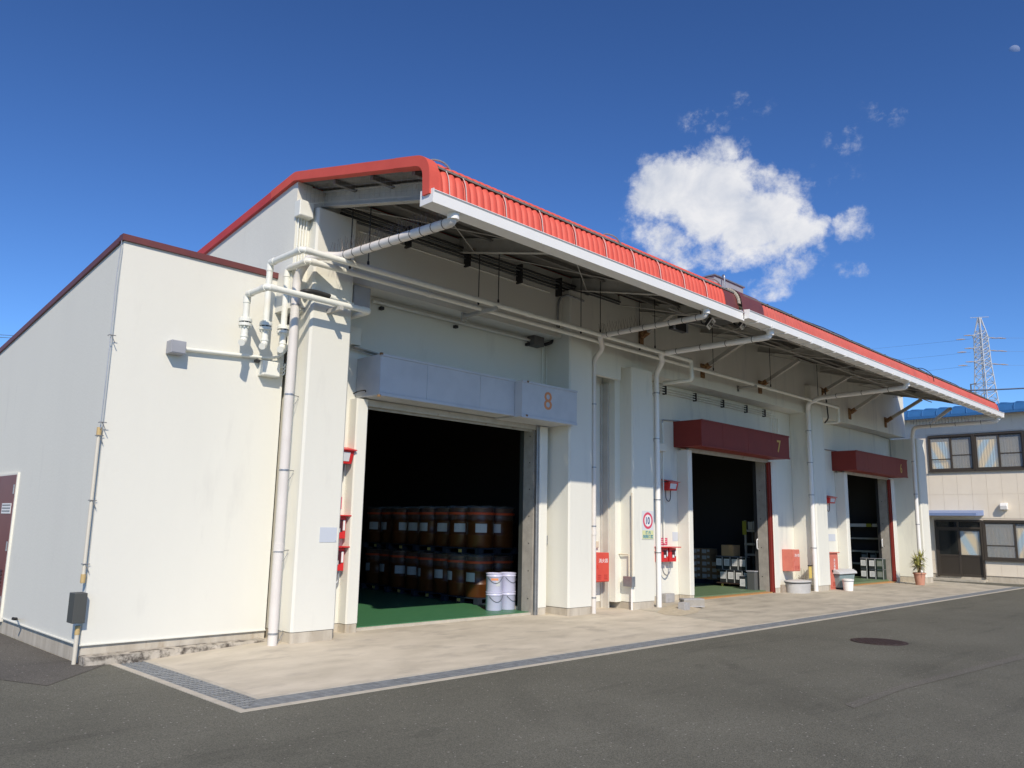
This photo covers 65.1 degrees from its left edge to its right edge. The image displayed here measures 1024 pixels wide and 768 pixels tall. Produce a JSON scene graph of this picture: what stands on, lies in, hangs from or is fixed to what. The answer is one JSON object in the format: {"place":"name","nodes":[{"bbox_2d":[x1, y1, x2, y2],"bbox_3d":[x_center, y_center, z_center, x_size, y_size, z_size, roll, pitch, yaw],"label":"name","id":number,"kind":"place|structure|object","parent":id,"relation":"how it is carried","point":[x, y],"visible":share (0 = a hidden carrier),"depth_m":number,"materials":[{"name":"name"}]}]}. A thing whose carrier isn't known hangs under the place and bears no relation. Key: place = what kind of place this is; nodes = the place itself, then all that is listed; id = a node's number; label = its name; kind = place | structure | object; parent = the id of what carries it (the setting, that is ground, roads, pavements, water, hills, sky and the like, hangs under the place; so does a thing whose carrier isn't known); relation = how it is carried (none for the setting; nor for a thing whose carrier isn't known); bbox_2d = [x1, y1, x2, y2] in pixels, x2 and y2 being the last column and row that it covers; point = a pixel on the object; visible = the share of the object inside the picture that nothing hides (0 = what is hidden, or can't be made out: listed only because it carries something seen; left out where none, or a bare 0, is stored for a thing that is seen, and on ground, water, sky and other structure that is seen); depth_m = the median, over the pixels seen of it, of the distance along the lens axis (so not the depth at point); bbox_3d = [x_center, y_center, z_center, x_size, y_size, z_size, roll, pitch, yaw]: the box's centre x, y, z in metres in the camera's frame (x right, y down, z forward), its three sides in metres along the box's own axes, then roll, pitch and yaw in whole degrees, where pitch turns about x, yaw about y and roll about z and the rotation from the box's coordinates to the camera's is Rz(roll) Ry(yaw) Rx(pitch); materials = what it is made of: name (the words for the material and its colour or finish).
{"place":"outdoors","nodes":[
{"label":"outdoors","id":0,"kind":"place"},
{"bbox_2d":[0,580,1023,767],"bbox_3d":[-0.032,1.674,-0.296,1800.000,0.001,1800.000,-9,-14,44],"label":"ground","id":1,"kind":"structure","parent":0,"point":[779,697],"depth_m":7.36,"materials":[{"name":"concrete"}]},
{"bbox_2d":[0,634,102,685],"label":"asphalt patch","id":2,"kind":"object","parent":1,"relation":"on","point":[22,662],"visible":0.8,"depth_m":9.25,"materials":[{"name":"grey asphalt"}]},
{"bbox_2d":[0,233,283,665],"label":"side building","id":3,"kind":"structure","parent":1,"relation":"on","point":[179,550],"depth_m":10.69,"materials":[{"name":"paint"}]},
{"bbox_2d":[0,472,19,621],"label":"door","id":4,"kind":"structure","parent":3,"relation":"in","point":[9,483],"depth_m":12.18,"materials":[{"name":"paint"}]},
{"bbox_2d":[66,241,121,664],"bbox_3d":[-5.095,0.737,9.810,0.200,5.205,0.154,-9,-14,44],"label":"earth conduit","id":5,"kind":"object","parent":3,"relation":"attached to","point":[76,612],"visible":0.98,"depth_m":9.55,"materials":[{"name":"metal"}]},
{"bbox_2d":[166,338,287,362],"bbox_3d":[-3.872,-0.561,11.131,0.177,0.557,1.746,-9,-14,44],"label":"junction box","id":6,"kind":"object","parent":3,"relation":"attached to","point":[177,347],"visible":0.89,"depth_m":10.79,"materials":[{"name":"metal"}]},
{"bbox_2d":[258,360,285,377],"bbox_3d":[-3.434,-0.212,11.540,0.154,0.230,0.395,-9,-14,44],"label":"junction box","id":7,"kind":"object","parent":3,"relation":"attached to","point":[270,369],"visible":1,"depth_m":11.43,"materials":[{"name":"white metal"}]},
{"bbox_2d":[149,607,744,696],"bbox_3d":[-0.230,3.976,12.188,3.097,0.400,9.477,-9,-14,44],"label":"concrete apron","id":8,"kind":"object","parent":1,"relation":"on","point":[260,669],"visible":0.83,"depth_m":10.72,"materials":[{"name":"beige concrete"}]},
{"bbox_2d":[198,155,743,643],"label":"warehouse","id":9,"kind":"structure","parent":1,"relation":"on","point":[434,413],"depth_m":13.40,"materials":[{"name":"paint"}]},
{"bbox_2d":[294,199,313,261],"bbox_3d":[-2.865,-2.132,11.820,0.154,1.000,0.731,-9,-14,44],"label":"junction box","id":10,"kind":"object","parent":9,"relation":"attached to","point":[304,210],"visible":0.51,"depth_m":11.66,"materials":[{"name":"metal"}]},
{"bbox_2d":[238,283,370,345],"bbox_3d":[-2.971,-0.809,11.450,0.865,0.802,1.807,-9,-14,44],"label":"process pipe","id":11,"kind":"object","parent":9,"relation":"attached to","point":[245,323],"visible":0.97,"depth_m":11.03,"materials":[{"name":"white metal"}]},
{"bbox_2d":[287,289,353,337],"bbox_3d":[-2.809,-1.010,11.605,0.569,0.628,0.945,-70,-71,79],"label":"pipe","id":12,"kind":"object","parent":9,"relation":"attached to","point":[320,293],"visible":0.48,"depth_m":11.57,"materials":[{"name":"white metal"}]},
{"bbox_2d":[319,527,336,541],"bbox_3d":[-2.581,2.119,11.261,0.009,0.205,0.275,-9,-14,44],"label":"plate","id":13,"kind":"object","parent":9,"relation":"attached to","point":[328,534],"visible":1,"depth_m":11.26,"materials":[{"name":"white metal"}]},
{"bbox_2d":[336,515,351,584],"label":"call boxes","id":14,"kind":"object","parent":9,"relation":"attached to","point":[341,548],"visible":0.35,"depth_m":11.96,"materials":[{"name":"red metal"}]},
{"bbox_2d":[342,447,356,477],"bbox_3d":[-2.576,1.197,12.119,0.255,0.521,0.365,-9,-14,44],"label":"box","id":15,"kind":"object","parent":9,"relation":"attached to","point":[348,457],"visible":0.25,"depth_m":12.13,"materials":[{"name":"red metal"}]},
{"bbox_2d":[352,285,370,307],"bbox_3d":[-2.330,-1.308,12.229,0.164,0.340,0.300,-9,-14,44],"label":"junction box","id":16,"kind":"object","parent":9,"relation":"attached to","point":[361,296],"visible":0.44,"depth_m":12.16,"materials":[{"name":"grey metal"}]},
{"bbox_2d":[267,210,459,645],"bbox_3d":[-1.878,0.590,10.264,3.181,5.605,0.710,-9,-14,44],"label":"drainpipe","id":17,"kind":"object","parent":9,"relation":"attached to","point":[450,220],"visible":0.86,"depth_m":10.88,"materials":[{"name":"plastic"}]},
{"bbox_2d":[350,326,379,393],"bbox_3d":[-2.372,0.047,12.461,0.327,1.890,0.847,-9,-14,44],"label":"junction box","id":18,"kind":"object","parent":9,"relation":"attached to","point":[355,337],"visible":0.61,"depth_m":12.54,"materials":[{"name":"paint"}]},
{"bbox_2d":[360,582,396,590],"bbox_3d":[-2.870,4.852,19.261,1.120,0.130,1.122,-9,-14,44],"label":"pallet","id":19,"kind":"object","parent":9,"relation":"on","point":[375,586],"visible":0.35,"depth_m":19.01,"materials":[{"name":"grey"}]},
{"bbox_2d":[365,549,389,583],"bbox_3d":[-3.250,4.365,19.357,0.610,0.844,0.611,7,-12,-31],"label":"drum","id":20,"kind":"object","parent":19,"relation":"on","point":[372,571],"visible":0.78,"depth_m":19.11,"materials":[{"name":"brown metal"}]},
{"bbox_2d":[379,550,403,584],"bbox_3d":[-2.850,4.304,18.968,0.610,0.844,0.611,8,-12,-33],"label":"drum","id":21,"kind":"object","parent":19,"relation":"on","point":[384,570],"visible":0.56,"depth_m":18.73,"materials":[{"name":"brown metal"}]},
{"bbox_2d":[384,586,424,594],"bbox_3d":[-2.140,4.702,18.333,1.120,0.130,1.122,-9,-14,44],"label":"pallet","id":22,"kind":"object","parent":9,"relation":"on","point":[400,590],"visible":0.37,"depth_m":18.02,"materials":[{"name":"grey"}]},
{"bbox_2d":[389,551,407,586],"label":"drum","id":23,"kind":"object","parent":22,"relation":"on","point":[397,569],"visible":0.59,"depth_m":18.18,"materials":[{"name":"brown metal"}]},
{"bbox_2d":[404,551,430,588],"bbox_3d":[-2.125,4.151,18.023,0.611,0.844,0.610,-4,-11,26],"label":"drum","id":24,"kind":"object","parent":22,"relation":"on","point":[411,568],"visible":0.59,"depth_m":17.78,"materials":[{"name":"brown metal"}]},
{"bbox_2d":[386,543,439,549],"bbox_3d":[-2.121,3.752,18.501,1.120,0.130,1.122,-9,-14,44],"label":"pallet","id":25,"kind":"object","parent":24,"relation":"on","point":[401,546],"visible":0.48,"depth_m":18.32,"materials":[{"name":"grey"}]},
{"bbox_2d":[391,508,407,543],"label":"drum","id":26,"kind":"object","parent":25,"relation":"on","point":[399,525],"visible":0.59,"depth_m":18.33,"materials":[{"name":"brown metal"}]},
{"bbox_2d":[406,508,419,543],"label":"drum","id":27,"kind":"object","parent":25,"relation":"on","point":[412,532],"visible":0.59,"depth_m":17.96,"materials":[{"name":"brown metal"}]},
{"bbox_2d":[411,590,456,598],"bbox_3d":[-1.409,4.553,17.406,1.120,0.130,1.122,-9,-14,44],"label":"pallet","id":28,"kind":"object","parent":9,"relation":"on","point":[428,594],"visible":0.31,"depth_m":17.10,"materials":[{"name":"grey"}]},
{"bbox_2d":[417,553,437,590],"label":"drum","id":29,"kind":"object","parent":28,"relation":"on","point":[425,575],"visible":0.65,"depth_m":17.25,"materials":[{"name":"brown metal"}]},
{"bbox_2d":[433,553,459,592],"bbox_3d":[-1.392,4.003,17.105,0.611,0.844,0.610,-7,-13,40],"label":"drum","id":30,"kind":"object","parent":28,"relation":"on","point":[440,567],"visible":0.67,"depth_m":16.87,"materials":[{"name":"brown metal"}]},
{"bbox_2d":[412,545,468,551],"bbox_3d":[-1.391,3.603,17.573,1.120,0.130,1.122,-9,-14,44],"label":"pallet","id":31,"kind":"object","parent":30,"relation":"on","point":[432,548],"visible":0.42,"depth_m":17.38,"materials":[{"name":"grey"}]},
{"bbox_2d":[418,508,434,544],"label":"drum","id":32,"kind":"object","parent":31,"relation":"on","point":[427,527],"visible":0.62,"depth_m":17.41,"materials":[{"name":"brown"}]},
{"bbox_2d":[434,508,448,545],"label":"drum","id":33,"kind":"object","parent":31,"relation":"on","point":[441,537],"visible":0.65,"depth_m":17.03,"materials":[{"name":"brown"}]},
{"bbox_2d":[259,206,693,384],"bbox_3d":[0.203,-1.024,14.410,1.008,2.376,9.734,-9,-14,44],"label":"process pipe","id":34,"kind":"object","parent":9,"relation":"hanging from","point":[265,326],"visible":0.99,"depth_m":12.39,"materials":[{"name":"white metal"}]},
{"bbox_2d":[372,294,583,384],"bbox_3d":[-0.462,0.312,14.117,0.680,4.627,4.590,-9,-14,44],"label":"conduit","id":35,"kind":"object","parent":9,"relation":"attached to","point":[534,341],"visible":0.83,"depth_m":15.14,"materials":[{"name":"white metal"}]},
{"bbox_2d":[440,594,517,604],"bbox_3d":[-0.679,4.403,16.478,1.120,0.130,1.122,-9,-14,44],"label":"pallet","id":36,"kind":"object","parent":9,"relation":"on","point":[462,599],"visible":0.55,"depth_m":16.11,"materials":[{"name":"grey"}]},
{"bbox_2d":[447,555,474,595],"bbox_3d":[-1.053,3.914,16.565,0.610,0.844,0.611,6,-11,-25],"label":"drum","id":37,"kind":"object","parent":36,"relation":"on","point":[456,568],"visible":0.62,"depth_m":16.32,"materials":[{"name":"brown metal"}]},
{"bbox_2d":[464,556,493,597],"bbox_3d":[-0.666,3.851,16.164,0.611,0.844,0.610,-8,-13,41],"label":"drum","id":38,"kind":"object","parent":36,"relation":"on","point":[478,568],"visible":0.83,"depth_m":15.93,"materials":[{"name":"brown metal"}]},
{"bbox_2d":[442,546,517,554],"bbox_3d":[-0.661,3.453,16.646,1.120,0.130,1.122,-9,-14,44],"label":"pallet","id":39,"kind":"object","parent":38,"relation":"on","point":[477,551],"visible":0.88,"depth_m":16.29,"materials":[{"name":"grey"}]},
{"bbox_2d":[448,508,466,546],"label":"drum","id":40,"kind":"object","parent":39,"relation":"on","point":[457,533],"visible":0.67,"depth_m":16.50,"materials":[{"name":"brown"}]},
{"bbox_2d":[466,508,494,547],"bbox_3d":[-0.647,2.904,16.352,0.611,0.844,0.610,2,-10,-3],"label":"drum","id":41,"kind":"object","parent":39,"relation":"on","point":[480,527],"visible":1,"depth_m":16.12,"materials":[{"name":"brown metal"}]},
{"bbox_2d":[493,509,514,547],"bbox_3d":[-0.249,2.978,16.728,0.611,0.844,0.610,-3,-11,23],"label":"drum","id":42,"kind":"object","parent":39,"relation":"on","point":[503,529],"visible":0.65,"depth_m":16.48,"materials":[{"name":"brown metal"}]},
{"bbox_2d":[487,555,513,572],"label":"drum","id":43,"kind":"object","parent":36,"relation":"on","point":[502,563],"visible":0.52,"depth_m":16.36,"materials":[{"name":"brown metal"}]},
{"bbox_2d":[340,208,620,304],"bbox_3d":[-0.175,-2.102,14.570,0.148,0.360,6.900,-9,-14,44],"label":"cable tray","id":44,"kind":"object","parent":9,"relation":"attached to","point":[519,275],"visible":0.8,"depth_m":13.97,"materials":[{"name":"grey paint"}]},
{"bbox_2d":[485,591,502,610],"bbox_3d":[-0.333,4.021,14.867,0.328,0.335,0.327,-3,-11,22],"label":"pail","id":45,"kind":"object","parent":9,"relation":"on","point":[493,601],"visible":0.95,"depth_m":14.74,"materials":[{"name":"white metal"}]},
{"bbox_2d":[486,572,502,591],"bbox_3d":[-0.327,3.689,14.925,0.328,0.335,0.327,-5,-12,33],"label":"pail","id":46,"kind":"object","parent":45,"relation":"on","point":[494,580],"visible":1,"depth_m":14.80,"materials":[{"name":"white metal"}]},
{"bbox_2d":[502,591,515,609],"bbox_3d":[-0.085,4.064,15.085,0.328,0.335,0.327,2,-10,-7],"label":"pail","id":47,"kind":"object","parent":9,"relation":"on","point":[508,600],"visible":0.74,"depth_m":14.96,"materials":[{"name":"white metal"}]},
{"bbox_2d":[499,572,516,590],"bbox_3d":[-0.079,3.732,15.143,0.328,0.335,0.327,0,-10,5],"label":"pail","id":48,"kind":"object","parent":47,"relation":"on","point":[509,581],"visible":0.87,"depth_m":15.02,"materials":[{"name":"white metal"}]},
{"bbox_2d":[596,552,608,581],"bbox_3d":[1.695,3.664,16.049,0.321,0.570,0.450,-9,-14,44],"label":"extinguisher cabinet","id":49,"kind":"object","parent":9,"relation":"attached to","point":[602,566],"visible":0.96,"depth_m":15.95,"materials":[{"name":"red"}]},
{"bbox_2d":[591,309,709,613],"bbox_3d":[2.250,1.443,14.352,0.558,5.476,3.132,8,-12,-33],"label":"drainpipe","id":50,"kind":"object","parent":9,"relation":"attached to","point":[702,316],"visible":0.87,"depth_m":15.32,"materials":[{"name":"plastic"}]},
{"bbox_2d":[110,586,1023,712],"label":"drain","id":51,"kind":"object","parent":1,"relation":"in","point":[239,701],"visible":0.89,"depth_m":9.17,"materials":[{"name":"concrete"}]},
{"bbox_2d":[638,581,1009,625],"bbox_3d":[9.325,5.850,21.749,3.227,0.400,17.785,-9,-14,44],"label":"concrete apron","id":52,"kind":"object","parent":1,"relation":"on","point":[746,610],"visible":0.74,"depth_m":19.15,"materials":[{"name":"beige concrete"}]},
{"bbox_2d":[662,593,674,602],"bbox_3d":[3.427,4.719,17.690,0.160,0.190,0.340,-9,-14,44],"label":"concrete block","id":53,"kind":"object","parent":52,"relation":"on","point":[668,597],"depth_m":17.60,"materials":[{"name":"grey concrete"}]},
{"bbox_2d":[784,579,811,593],"bbox_3d":[7.643,5.404,21.415,0.598,0.338,1.021,-9,-14,44],"label":"tub","id":54,"kind":"object","parent":52,"relation":"on","point":[799,586],"visible":1,"depth_m":21.10,"materials":[{"name":"grey paint"}]},
{"bbox_2d":[602,288,1003,611],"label":"warehouse","id":55,"kind":"structure","parent":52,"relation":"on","point":[730,470],"depth_m":21.34,"materials":[{"name":"paint"}]},
{"bbox_2d":[277,207,839,423],"bbox_3d":[3.133,-0.455,17.523,0.718,2.450,17.804,-9,-14,44],"label":"process pipe","id":56,"kind":"object","parent":55,"relation":"attached to","point":[283,330],"visible":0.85,"depth_m":13.31,"materials":[{"name":"white metal"}]},
{"bbox_2d":[619,493,634,609],"bbox_3d":[2.140,3.392,16.328,0.765,2.320,0.262,-3,-11,23],"label":"pipe","id":57,"kind":"object","parent":55,"relation":"attached to","point":[628,580],"visible":0.94,"depth_m":16.11,"materials":[{"name":"metal"}]},
{"bbox_2d":[642,511,653,538],"bbox_3d":[2.815,2.925,16.616,0.010,0.585,0.405,-9,-14,44],"label":"speed sign","id":58,"kind":"object","parent":55,"relation":"attached to","point":[647,526],"visible":1,"depth_m":16.61,"materials":[{"name":"white metal"}]},
{"bbox_2d":[655,546,680,575],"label":"call boxes","id":59,"kind":"object","parent":55,"relation":"attached to","point":[668,553],"visible":0.96,"depth_m":17.94,"materials":[{"name":"red metal"}]},
{"bbox_2d":[659,392,679,542],"bbox_3d":[3.627,1.850,18.498,0.135,3.603,0.955,-9,-14,44],"label":"conduit","id":60,"kind":"object","parent":55,"relation":"attached to","point":[663,447],"visible":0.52,"depth_m":18.29,"materials":[{"name":"metal"}]},
{"bbox_2d":[661,479,679,501],"bbox_3d":[3.641,2.440,18.348,0.235,0.506,0.420,-9,-14,44],"label":"box","id":61,"kind":"object","parent":55,"relation":"attached to","point":[670,485],"visible":1,"depth_m":18.29,"materials":[{"name":"red metal"}]},
{"bbox_2d":[669,323,687,332],"bbox_3d":[3.323,-1.148,16.015,0.140,0.200,0.500,-9,-14,44],"label":"floodlight","id":62,"kind":"object","parent":55,"relation":"attached to","point":[681,328],"visible":0.73,"depth_m":16.00,"materials":[{"name":"black metal"}]},
{"bbox_2d":[694,578,724,584],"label":"pallet","id":63,"kind":"object","parent":55,"relation":"on","point":[708,581],"visible":0.28,"depth_m":23.25,"materials":[{"name":"grey"}]},
{"bbox_2d":[677,274,744,328],"bbox_3d":[4.349,-1.805,17.669,1.260,0.864,1.271,-9,-14,44],"label":"roof ventilator","id":64,"kind":"object","parent":55,"relation":"on","point":[724,282],"visible":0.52,"depth_m":17.51,"materials":[{"name":"metal"}]},
{"bbox_2d":[653,330,773,606],"bbox_3d":[3.785,1.794,15.811,0.561,5.370,3.194,8,-12,-34],"label":"drainpipe","id":65,"kind":"object","parent":55,"relation":"attached to","point":[769,334],"visible":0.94,"depth_m":16.86,"materials":[{"name":"metal"}]},
{"bbox_2d":[652,384,778,433],"bbox_3d":[5.286,0.769,20.398,0.085,0.780,6.298,-9,-14,44],"label":"conduit","id":66,"kind":"object","parent":55,"relation":"attached to","point":[695,397],"visible":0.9,"depth_m":20.49,"materials":[{"name":"white metal"}]},
{"bbox_2d":[716,582,739,585],"bbox_3d":[6.327,5.570,22.237,1.170,0.098,0.520,-9,-14,44],"label":"cart","id":67,"kind":"object","parent":55,"relation":"on","point":[722,584],"visible":0.42,"depth_m":22.32,"materials":[{"name":"metal"}]},
{"bbox_2d":[727,569,735,582],"bbox_3d":[6.155,5.341,22.297,0.230,0.357,0.240,-9,-14,44],"label":"square can","id":68,"kind":"object","parent":67,"relation":"on","point":[731,577],"visible":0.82,"depth_m":22.21,"materials":[{"name":"grey metal"}]},
{"bbox_2d":[723,556,730,569],"bbox_3d":[6.077,5.005,22.442,0.230,0.357,0.240,-9,-14,44],"label":"square can","id":69,"kind":"object","parent":68,"relation":"on","point":[727,562],"visible":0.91,"depth_m":22.36,"materials":[{"name":"grey metal"}]},
{"bbox_2d":[721,545,739,555],"bbox_3d":[6.149,4.674,22.534,0.380,0.302,0.360,-9,-14,44],"label":"carton","id":70,"kind":"object","parent":69,"relation":"on","point":[730,550],"visible":1,"depth_m":22.41,"materials":[{"name":"beige cardboard"}]},
{"bbox_2d":[735,570,743,582],"bbox_3d":[6.327,5.315,22.129,0.230,0.357,0.240,-9,-14,44],"label":"square can","id":71,"kind":"object","parent":67,"relation":"on","point":[738,573],"visible":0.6,"depth_m":22.07,"materials":[{"name":"grey metal"}]},
{"bbox_2d":[731,556,738,569],"bbox_3d":[6.249,4.978,22.274,0.230,0.357,0.240,-9,-14,44],"label":"square can","id":72,"kind":"object","parent":71,"relation":"on","point":[734,562],"visible":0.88,"depth_m":22.20,"materials":[{"name":"grey metal"}]},
{"bbox_2d":[742,520,754,569],"bbox_3d":[6.888,4.757,22.511,0.595,1.820,0.510,-9,-14,44],"label":"shelving","id":73,"kind":"object","parent":55,"relation":"on","point":[745,531],"visible":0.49,"depth_m":22.62,"materials":[{"name":"metal"}]},
{"bbox_2d":[746,570,757,589],"bbox_3d":[6.372,5.214,21.247,0.250,0.520,0.185,-9,-14,44],"label":"bin","id":74,"kind":"object","parent":55,"relation":"on","point":[752,579],"visible":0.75,"depth_m":21.18,"materials":[{"name":"grey paint"}]},
{"bbox_2d":[782,549,799,570],"bbox_3d":[7.678,4.841,22.027,0.331,0.580,0.410,-9,-14,44],"label":"extinguisher cabinet","id":75,"kind":"object","parent":55,"relation":"attached to","point":[790,559],"visible":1,"depth_m":21.90,"materials":[{"name":"red metal"}]},
{"bbox_2d":[805,382,909,591],"bbox_3d":[8.924,2.807,20.935,0.560,5.394,3.310,6,-11,-28],"label":"drainpipe","id":76,"kind":"object","parent":55,"relation":"attached to","point":[905,385],"visible":1,"depth_m":22.10,"materials":[{"name":"metal"}]},
{"bbox_2d":[850,523,878,563],"bbox_3d":[12.005,5.987,29.289,3.020,1.950,0.620,-9,-14,44],"label":"shelving","id":77,"kind":"object","parent":55,"relation":"on","point":[862,525],"visible":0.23,"depth_m":28.52,"materials":[{"name":"metal"}]},
{"bbox_2d":[760,301,984,397],"bbox_3d":[9.961,-0.449,20.295,0.329,0.368,15.000,-9,-14,44],"label":"lightning conductor","id":78,"kind":"object","parent":55,"relation":"attached to","point":[879,352],"visible":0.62,"depth_m":20.24,"materials":[{"name":"grey rubber"}]},
{"bbox_2d":[877,569,886,579],"bbox_3d":[12.494,6.447,27.087,0.232,0.357,0.242,-9,-14,44],"label":"square can","id":79,"kind":"object","parent":55,"relation":"on","point":[881,574],"visible":0.97,"depth_m":27.01,"materials":[{"name":"grey metal"}]},
{"bbox_2d":[876,558,885,569],"bbox_3d":[12.501,6.094,27.149,0.232,0.357,0.242,-9,-14,44],"label":"square can","id":80,"kind":"object","parent":79,"relation":"on","point":[880,563],"visible":1,"depth_m":27.07,"materials":[{"name":"grey metal"}]},
{"bbox_2d":[910,416,999,571],"bbox_3d":[14.551,3.790,26.129,2.748,5.478,0.285,-7,-13,40],"label":"drainpipe","id":81,"kind":"object","parent":55,"relation":"attached to","point":[914,471],"visible":0.98,"depth_m":26.85,"materials":[{"name":"metal"}]},
{"bbox_2d":[829,552,839,589],"bbox_3d":[9.077,5.385,23.113,0.520,1.060,0.680,-9,-14,44],"label":"equipment cabinet","id":82,"kind":"object","parent":52,"relation":"on","point":[833,556],"visible":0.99,"depth_m":22.91,"materials":[{"name":"red metal"}]},
{"bbox_2d":[833,568,856,588],"bbox_3d":[9.529,5.683,23.329,0.571,0.575,1.220,-9,-14,44],"label":"storage bin","id":83,"kind":"object","parent":52,"relation":"on","point":[840,574],"visible":0.57,"depth_m":22.93,"materials":[{"name":"grey plastic"}]},
{"bbox_2d":[842,578,853,590],"bbox_3d":[9.496,5.676,22.647,0.330,0.340,0.330,-9,-14,44],"label":"bucket","id":84,"kind":"object","parent":52,"relation":"on","point":[847,584],"visible":0.96,"depth_m":22.53,"materials":[{"name":"white plastic"}]},
{"bbox_2d":[910,547,928,584],"bbox_3d":[13.294,5.944,26.201,0.738,1.213,0.933,-4,-11,27],"label":"potted yucca","id":85,"kind":"object","parent":52,"relation":"on","point":[919,576],"visible":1,"depth_m":26.08,"materials":[{"name":"plant"}]},
{"bbox_2d":[850,638,908,645],"bbox_3d":[5.807,4.087,12.684,0.850,0.044,0.850,-9,-14,44],"label":"manhole cover","id":86,"kind":"object","parent":1,"relation":"on","point":[882,641],"visible":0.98,"depth_m":12.60,"materials":[{"name":"metal"}]},
{"bbox_2d":[846,654,1023,707],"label":"asphalt seam","id":87,"kind":"object","parent":1,"relation":"on","point":[863,701],"visible":1,"depth_m":9.46,"materials":[{"name":"grey asphalt"}]},
{"bbox_2d":[892,401,1023,584],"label":"office building","id":88,"kind":"structure","parent":1,"relation":"on","point":[975,476],"depth_m":29.83,"materials":[{"name":"concrete"}]},
{"bbox_2d":[927,434,974,471],"bbox_3d":[16.783,2.660,30.633,1.628,1.393,0.187,-9,-14,44],"label":"window","id":89,"kind":"structure","parent":88,"relation":"in","point":[941,458],"depth_m":30.64,"materials":[{"name":"glass"}]},
{"bbox_2d":[934,520,986,578],"bbox_3d":[16.762,6.164,29.991,1.624,2.090,0.140,-9,-14,44],"label":"door","id":90,"kind":"structure","parent":88,"relation":"in","point":[959,543],"depth_m":29.98,"materials":[{"name":"brown metal"}]},
{"bbox_2d":[973,431,1023,470],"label":"window","id":91,"kind":"structure","parent":88,"relation":"in","point":[989,457],"depth_m":29.52,"materials":[{"name":"glass"}]},
{"bbox_2d":[982,521,1023,561],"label":"window","id":92,"kind":"structure","parent":88,"relation":"in","point":[1001,543],"depth_m":29.02,"materials":[{"name":"brown metal"}]},
{"bbox_2d":[956,317,1006,402],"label":"pylon","id":93,"kind":"object","parent":1,"relation":"on","point":[979,321],"visible":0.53,"depth_m":228.22,"materials":[{"name":"silver metal"}]},
{"bbox_2d":[658,604,702,615],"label":"sand","id":94,"kind":"structure","parent":0,"point":[672,610],"depth_m":15.94,"materials":[{"name":"beige sand"}]},
{"bbox_2d":[679,598,704,606],"bbox_3d":[3.765,4.574,16.773,0.480,0.170,0.200,4,-10,-16],"label":"hollow block","id":95,"kind":"object","parent":94,"relation":"on","point":[697,602],"depth_m":16.70,"materials":[{"name":"concrete"}]},
{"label":"drum","id":96,"kind":"object","parent":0,"visible":0},
{"bbox_2d":[362,542,412,547],"bbox_3d":[-2.852,3.902,19.428,1.120,0.130,1.122,-9,-14,44],"label":"pallet","id":97,"kind":"object","parent":96,"relation":"on","point":[377,544],"visible":0.47,"depth_m":19.30,"materials":[{"name":"brown"}]},
{"bbox_2d":[367,509,381,541],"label":"drum","id":98,"kind":"object","parent":97,"relation":"on","point":[374,525],"visible":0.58,"depth_m":19.27,"materials":[{"name":"brown"}]},
{"bbox_2d":[381,509,392,542],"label":"drum","id":99,"kind":"object","parent":97,"relation":"on","point":[386,527],"visible":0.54,"depth_m":18.89,"materials":[{"name":"brown metal"}]},
{"bbox_3d":[6.499,5.288,21.960,0.230,0.357,0.240,-9,-14,44],"label":"square can","id":100,"kind":"object","parent":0,"visible":0},
{"bbox_2d":[739,557,750,569],"bbox_3d":[6.421,4.952,22.105,0.230,0.357,0.240,-9,-14,44],"label":"square can","id":101,"kind":"object","parent":100,"relation":"on","point":[744,563],"visible":0.91,"depth_m":22.03,"materials":[{"name":"grey metal"}]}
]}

